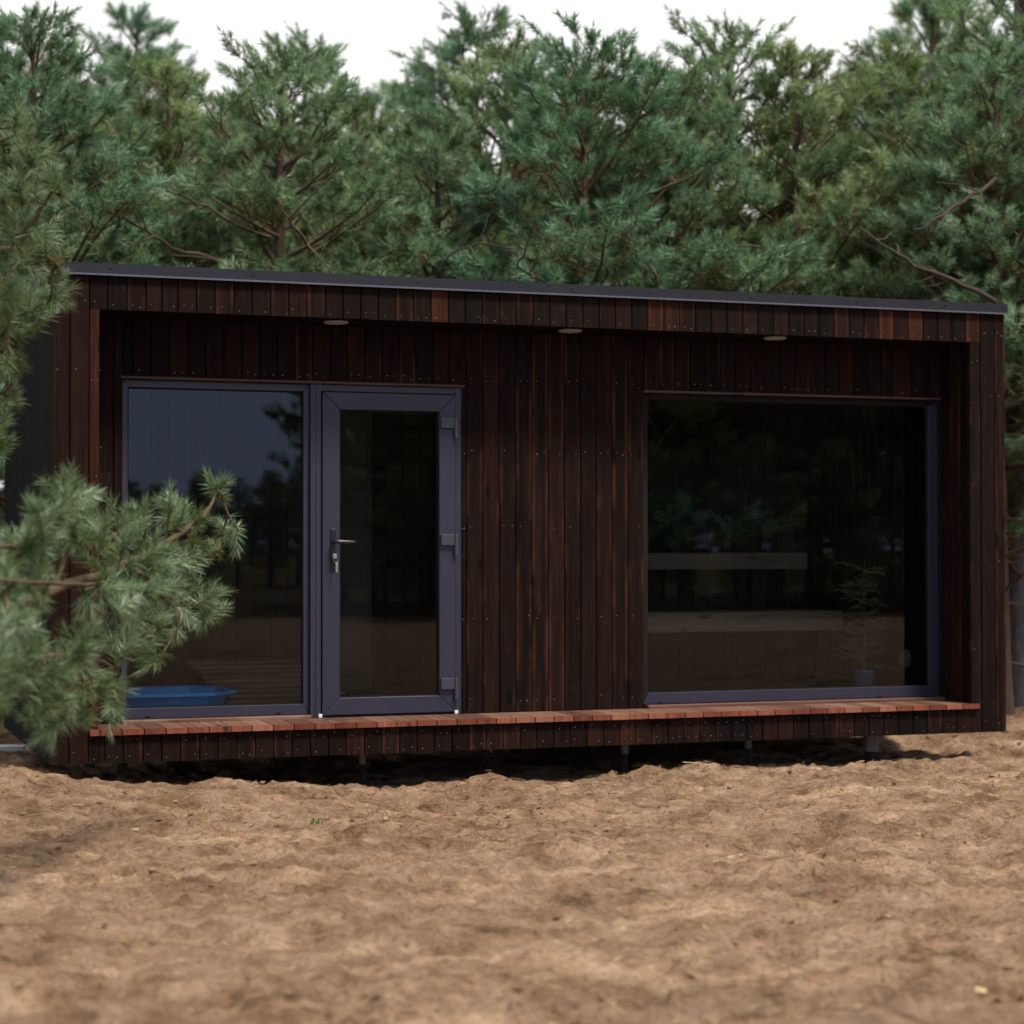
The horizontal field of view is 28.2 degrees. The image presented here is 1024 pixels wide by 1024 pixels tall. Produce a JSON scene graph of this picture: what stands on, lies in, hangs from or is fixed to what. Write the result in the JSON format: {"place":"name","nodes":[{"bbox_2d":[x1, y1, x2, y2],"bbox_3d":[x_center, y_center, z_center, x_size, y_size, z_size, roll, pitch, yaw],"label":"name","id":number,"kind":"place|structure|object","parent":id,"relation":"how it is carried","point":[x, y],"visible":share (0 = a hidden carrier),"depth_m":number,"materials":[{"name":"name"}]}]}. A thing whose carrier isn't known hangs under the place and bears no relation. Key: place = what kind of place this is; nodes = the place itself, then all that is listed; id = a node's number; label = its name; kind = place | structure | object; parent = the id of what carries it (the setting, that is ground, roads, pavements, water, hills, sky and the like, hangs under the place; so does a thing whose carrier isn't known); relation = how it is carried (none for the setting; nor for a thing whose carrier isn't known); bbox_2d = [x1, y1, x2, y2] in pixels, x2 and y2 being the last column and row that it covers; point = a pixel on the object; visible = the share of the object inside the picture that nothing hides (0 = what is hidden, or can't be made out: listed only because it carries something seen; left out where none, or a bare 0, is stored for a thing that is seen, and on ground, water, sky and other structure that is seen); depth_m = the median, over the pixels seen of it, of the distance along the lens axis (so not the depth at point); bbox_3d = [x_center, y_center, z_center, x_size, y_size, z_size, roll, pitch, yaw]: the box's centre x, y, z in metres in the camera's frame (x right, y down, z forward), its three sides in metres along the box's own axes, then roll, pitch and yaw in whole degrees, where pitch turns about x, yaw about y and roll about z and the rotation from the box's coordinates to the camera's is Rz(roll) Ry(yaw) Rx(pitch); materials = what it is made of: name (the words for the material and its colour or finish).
{"place":"outdoors","nodes":[
{"label":"outdoors","id":0,"kind":"place"},
{"bbox_2d":[0,0,1013,542],"label":"sky","id":1,"kind":"structure","parent":0,"point":[373,26],"materials":[{"name":"white"}]},
{"bbox_2d":[0,584,1023,1023],"bbox_3d":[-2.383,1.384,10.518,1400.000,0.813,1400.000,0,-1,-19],"label":"ground","id":2,"kind":"structure","parent":0,"point":[470,912],"depth_m":7.56,"materials":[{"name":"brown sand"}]},
{"bbox_2d":[0,745,24,750],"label":"plank","id":3,"kind":"object","parent":2,"relation":"on","point":[12,747],"visible":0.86,"depth_m":12.81,"materials":[{"name":"grey wood"}]},
{"bbox_2d":[0,91,82,462],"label":"pine tree","id":4,"kind":"object","parent":2,"relation":"on","point":[15,233],"visible":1,"depth_m":8.39,"materials":[{"name":"green plant"}]},
{"bbox_2d":[0,1,91,587],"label":"pine tree","id":5,"kind":"object","parent":2,"relation":"on","point":[62,174],"visible":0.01,"depth_m":16.24,"materials":[{"name":"green plant"}]},
{"bbox_2d":[0,39,178,633],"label":"pine tree","id":6,"kind":"object","parent":2,"relation":"on","point":[16,53],"depth_m":20.53,"materials":[{"name":"green plant"}]},
{"bbox_2d":[0,29,214,516],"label":"pine tree","id":7,"kind":"object","parent":2,"relation":"on","point":[28,70],"visible":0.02,"depth_m":22.79,"materials":[{"name":"green plant"}]},
{"bbox_2d":[0,454,245,759],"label":"pine tree","id":8,"kind":"object","parent":2,"relation":"on","point":[129,590],"visible":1,"depth_m":7.58,"materials":[{"name":"green plant"}]},
{"bbox_2d":[0,0,273,550],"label":"pine tree","id":9,"kind":"object","parent":2,"relation":"on","point":[66,125],"visible":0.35,"depth_m":14.96,"materials":[{"name":"green plant"}]},
{"bbox_2d":[0,41,335,379],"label":"pine tree","id":10,"kind":"object","parent":2,"relation":"on","point":[122,65],"visible":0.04,"depth_m":21.57,"materials":[{"name":"green plant"}]},
{"bbox_2d":[0,50,342,519],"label":"pine tree","id":11,"kind":"object","parent":2,"relation":"on","point":[168,156],"visible":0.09,"depth_m":16.01,"materials":[{"name":"green plant"}]},
{"bbox_2d":[45,0,302,170],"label":"pine tree","id":12,"kind":"object","parent":2,"relation":"on","point":[139,24],"visible":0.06,"depth_m":28.99,"materials":[{"name":"green plant"}]},
{"bbox_2d":[153,91,271,233],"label":"pine tree","id":13,"kind":"object","parent":2,"relation":"on","point":[238,132],"visible":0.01,"depth_m":26.83,"materials":[{"name":"green plant"}]},
{"bbox_2d":[187,127,315,260],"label":"pine tree","id":14,"kind":"object","parent":2,"relation":"on","point":[245,139],"depth_m":23.10,"materials":[{"name":"green plant"}]},
{"bbox_2d":[53,22,453,277],"bbox_3d":[-1.655,-0.840,15.061,3.509,5.515,3.664,0,-1,19],"label":"pine tree","id":15,"kind":"object","parent":2,"relation":"on","point":[271,130],"visible":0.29,"depth_m":14.90,"materials":[{"name":"green plant"}]},
{"bbox_2d":[83,17,486,275],"bbox_3d":[-1.844,-1.462,20.885,4.651,7.124,4.713,0,-1,3],"label":"pine tree","id":16,"kind":"object","parent":2,"relation":"on","point":[334,68],"visible":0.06,"depth_m":20.59,"materials":[{"name":"green plant"}]},
{"bbox_2d":[260,111,368,229],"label":"pine tree","id":17,"kind":"object","parent":2,"relation":"on","point":[286,159],"depth_m":30.58,"materials":[{"name":"green plant"}]},
{"bbox_2d":[310,816,328,824],"bbox_3d":[-0.891,1.430,9.488,0.098,0.039,0.126,0,-1,10],"label":"grass tuft","id":18,"kind":"object","parent":2,"relation":"on","point":[317,821],"visible":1,"depth_m":9.47,"materials":[{"name":"green plant"}]},
{"bbox_2d":[214,100,490,279],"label":"pine tree","id":19,"kind":"object","parent":2,"relation":"on","point":[363,133],"visible":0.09,"depth_m":17.88,"materials":[{"name":"green plant"}]},
{"bbox_2d":[252,68,511,239],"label":"pine tree","id":20,"kind":"object","parent":2,"relation":"on","point":[384,86],"depth_m":23.39,"materials":[{"name":"green plant"}]},
{"bbox_2d":[382,99,506,177],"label":"pine tree","id":21,"kind":"object","parent":2,"relation":"on","point":[394,103],"depth_m":29.77,"materials":[{"name":"green plant"}]},
{"bbox_2d":[324,98,619,285],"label":"pine tree","id":22,"kind":"object","parent":2,"relation":"on","point":[436,150],"visible":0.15,"depth_m":15.45,"materials":[{"name":"green plant"}]},
{"bbox_2d":[442,154,510,206],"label":"pine tree","id":23,"kind":"object","parent":2,"relation":"on","point":[503,172],"depth_m":30.73,"materials":[{"name":"green plant"}]},
{"bbox_2d":[326,0,648,273],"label":"pine tree","id":24,"kind":"object","parent":2,"relation":"on","point":[422,70],"visible":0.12,"depth_m":20.98,"materials":[{"name":"green plant"}]},
{"bbox_2d":[4,261,1007,784],"bbox_3d":[-0.087,0.220,12.634,5.750,2.967,2.472,0,-1,-19],"label":"cabin","id":25,"kind":"object","parent":2,"relation":"on","point":[458,477],"visible":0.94,"depth_m":11.98,"materials":[{"name":"wood"}]},
{"bbox_2d":[128,685,236,706],"bbox_3d":[-1.990,1.069,11.512,0.800,0.130,0.680,0,-1,-19],"label":"plastic tray","id":26,"kind":"object","parent":25,"relation":"on","point":[176,695],"visible":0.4,"depth_m":11.32,"materials":[{"name":"blue plastic"}]},
{"bbox_2d":[122,379,308,718],"bbox_3d":[-1.628,0.204,11.215,1.038,1.838,0.053,0,-1,-19],"label":"window","id":27,"kind":"structure","parent":25,"relation":"in","point":[149,712],"depth_m":11.26,"materials":[{"name":"grey plastic"}]},
{"bbox_2d":[186,658,348,703],"bbox_3d":[-1.495,1.035,12.378,0.750,0.226,1.188,0,-1,-19],"label":"slatted board","id":28,"kind":"object","parent":25,"relation":"on","point":[273,680],"visible":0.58,"depth_m":12.38,"materials":[{"name":"brown wood"}]},
{"bbox_2d":[333,554,337,571],"bbox_3d":[-0.984,0.285,11.346,0.030,0.102,0.029,0,-1,-19],"label":"door key","id":29,"kind":"object","parent":25,"relation":"in","point":[334,556],"depth_m":11.34,"materials":[{"name":"metal"}]},
{"bbox_2d":[321,392,457,715],"bbox_3d":[-0.683,0.233,11.486,0.791,1.804,0.131,0,-1,-19],"label":"door","id":30,"kind":"structure","parent":25,"relation":"in","point":[444,700],"depth_m":11.49,"materials":[{"name":"grey plastic"}]},
{"bbox_2d":[648,553,842,686],"bbox_3d":[1.021,0.723,13.691,2.265,0.893,0.934,0,-1,-19],"label":"sauna bench","id":31,"kind":"object","parent":25,"relation":"on","point":[787,619],"visible":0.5,"depth_m":13.64,"materials":[{"name":"brown wood"}]},
{"bbox_2d":[643,393,938,703],"bbox_3d":[1.708,0.222,12.405,1.997,1.838,0.053,0,-1,-19],"label":"window","id":32,"kind":"structure","parent":25,"relation":"in","point":[931,686],"depth_m":12.51,"materials":[{"name":"grey plastic"}]},
{"bbox_2d":[832,561,897,685],"bbox_3d":[2.272,0.734,13.164,0.427,0.852,0.418,0,-1,-19],"label":"potted plant","id":33,"kind":"object","parent":25,"relation":"on","point":[864,676],"visible":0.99,"depth_m":13.14,"materials":[{"name":"green plant"}]},
{"bbox_2d":[899,649,910,667],"bbox_3d":[2.562,0.958,13.313,0.026,0.124,0.124,0,-1,-19],"label":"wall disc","id":34,"kind":"object","parent":25,"relation":"attached to","point":[905,658],"depth_m":13.29,"materials":[{"name":"grey"}]},
{"bbox_2d":[365,17,650,281],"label":"pine tree","id":35,"kind":"object","parent":2,"relation":"on","point":[488,55],"visible":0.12,"depth_m":17.36,"materials":[{"name":"green plant"}]},
{"bbox_2d":[490,67,685,235],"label":"pine tree","id":36,"kind":"object","parent":2,"relation":"on","point":[568,102],"depth_m":28.24,"materials":[{"name":"green plant"}]},
{"bbox_2d":[410,6,812,601],"bbox_3d":[0.537,-0.919,15.050,3.728,5.625,3.757,0,-1,-2],"label":"pine tree","id":37,"kind":"object","parent":2,"relation":"on","point":[533,155],"visible":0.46,"depth_m":14.73,"materials":[{"name":"green plant"}]},
{"bbox_2d":[469,42,819,286],"bbox_3d":[1.318,-1.330,20.676,4.422,6.773,4.481,1,-1,-38],"label":"pine tree","id":38,"kind":"object","parent":2,"relation":"on","point":[597,71],"visible":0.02,"depth_m":20.25,"materials":[{"name":"green plant"}]},
{"bbox_2d":[519,57,878,582],"bbox_3d":[0.945,-0.819,15.652,3.497,5.357,3.544,0,-1,20],"label":"pine tree","id":39,"kind":"object","parent":2,"relation":"on","point":[708,118],"visible":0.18,"depth_m":15.17,"materials":[{"name":"green plant"}]},
{"bbox_2d":[500,2,902,296],"bbox_3d":[1.832,-1.135,17.011,4.093,6.177,4.125,0,-1,19],"label":"pine tree","id":40,"kind":"object","parent":2,"relation":"on","point":[725,54],"visible":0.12,"depth_m":16.62,"materials":[{"name":"green plant"}]},
{"bbox_2d":[593,81,843,289],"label":"pine tree","id":41,"kind":"object","parent":2,"relation":"on","point":[753,211],"visible":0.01,"depth_m":20.99,"materials":[{"name":"green plant"}]},
{"bbox_2d":[750,46,916,219],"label":"pine tree","id":42,"kind":"object","parent":2,"relation":"on","point":[843,61],"visible":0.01,"depth_m":27.53,"materials":[{"name":"green plant"}]},
{"bbox_2d":[663,33,1021,492],"bbox_3d":[2.307,-1.001,16.506,3.364,5.751,3.675,0,-1,-27],"label":"pine tree","id":43,"kind":"object","parent":2,"relation":"on","point":[795,139],"visible":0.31,"depth_m":16.20,"materials":[{"name":"green plant"}]},
{"bbox_2d":[742,0,1006,212],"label":"pine tree","id":44,"kind":"object","parent":2,"relation":"on","point":[900,22],"depth_m":29.39,"materials":[{"name":"green plant"}]},
{"bbox_2d":[742,27,1022,538],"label":"pine tree","id":45,"kind":"object","parent":2,"relation":"on","point":[915,63],"visible":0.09,"depth_m":17.45,"materials":[{"name":"green plant"}]},
{"bbox_2d":[787,0,1009,502],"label":"pine tree","id":46,"kind":"object","parent":2,"relation":"on","point":[905,7],"visible":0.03,"depth_m":22.41,"materials":[{"name":"green plant"}]},
{"bbox_2d":[800,133,1010,502],"bbox_3d":[3.572,-1.076,21.424,4.116,6.222,4.062,0,-1,0],"label":"pine tree","id":47,"kind":"object","parent":2,"relation":"on","point":[868,139],"depth_m":21.45,"materials":[{"name":"green plant"}]},
{"bbox_2d":[803,28,1023,714],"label":"pine tree","id":48,"kind":"object","parent":2,"relation":"on","point":[992,250],"visible":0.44,"depth_m":14.95,"materials":[{"name":"green plant"}]},
{"bbox_2d":[849,0,1023,707],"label":"pine tree","id":49,"kind":"object","parent":2,"relation":"on","point":[1015,23],"visible":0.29,"depth_m":15.91,"materials":[{"name":"green plant"}]},
{"bbox_2d":[896,41,1023,616],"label":"pine tree","id":50,"kind":"object","parent":2,"relation":"on","point":[982,262],"visible":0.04,"depth_m":15.87,"materials":[{"name":"green plant"}]}
]}

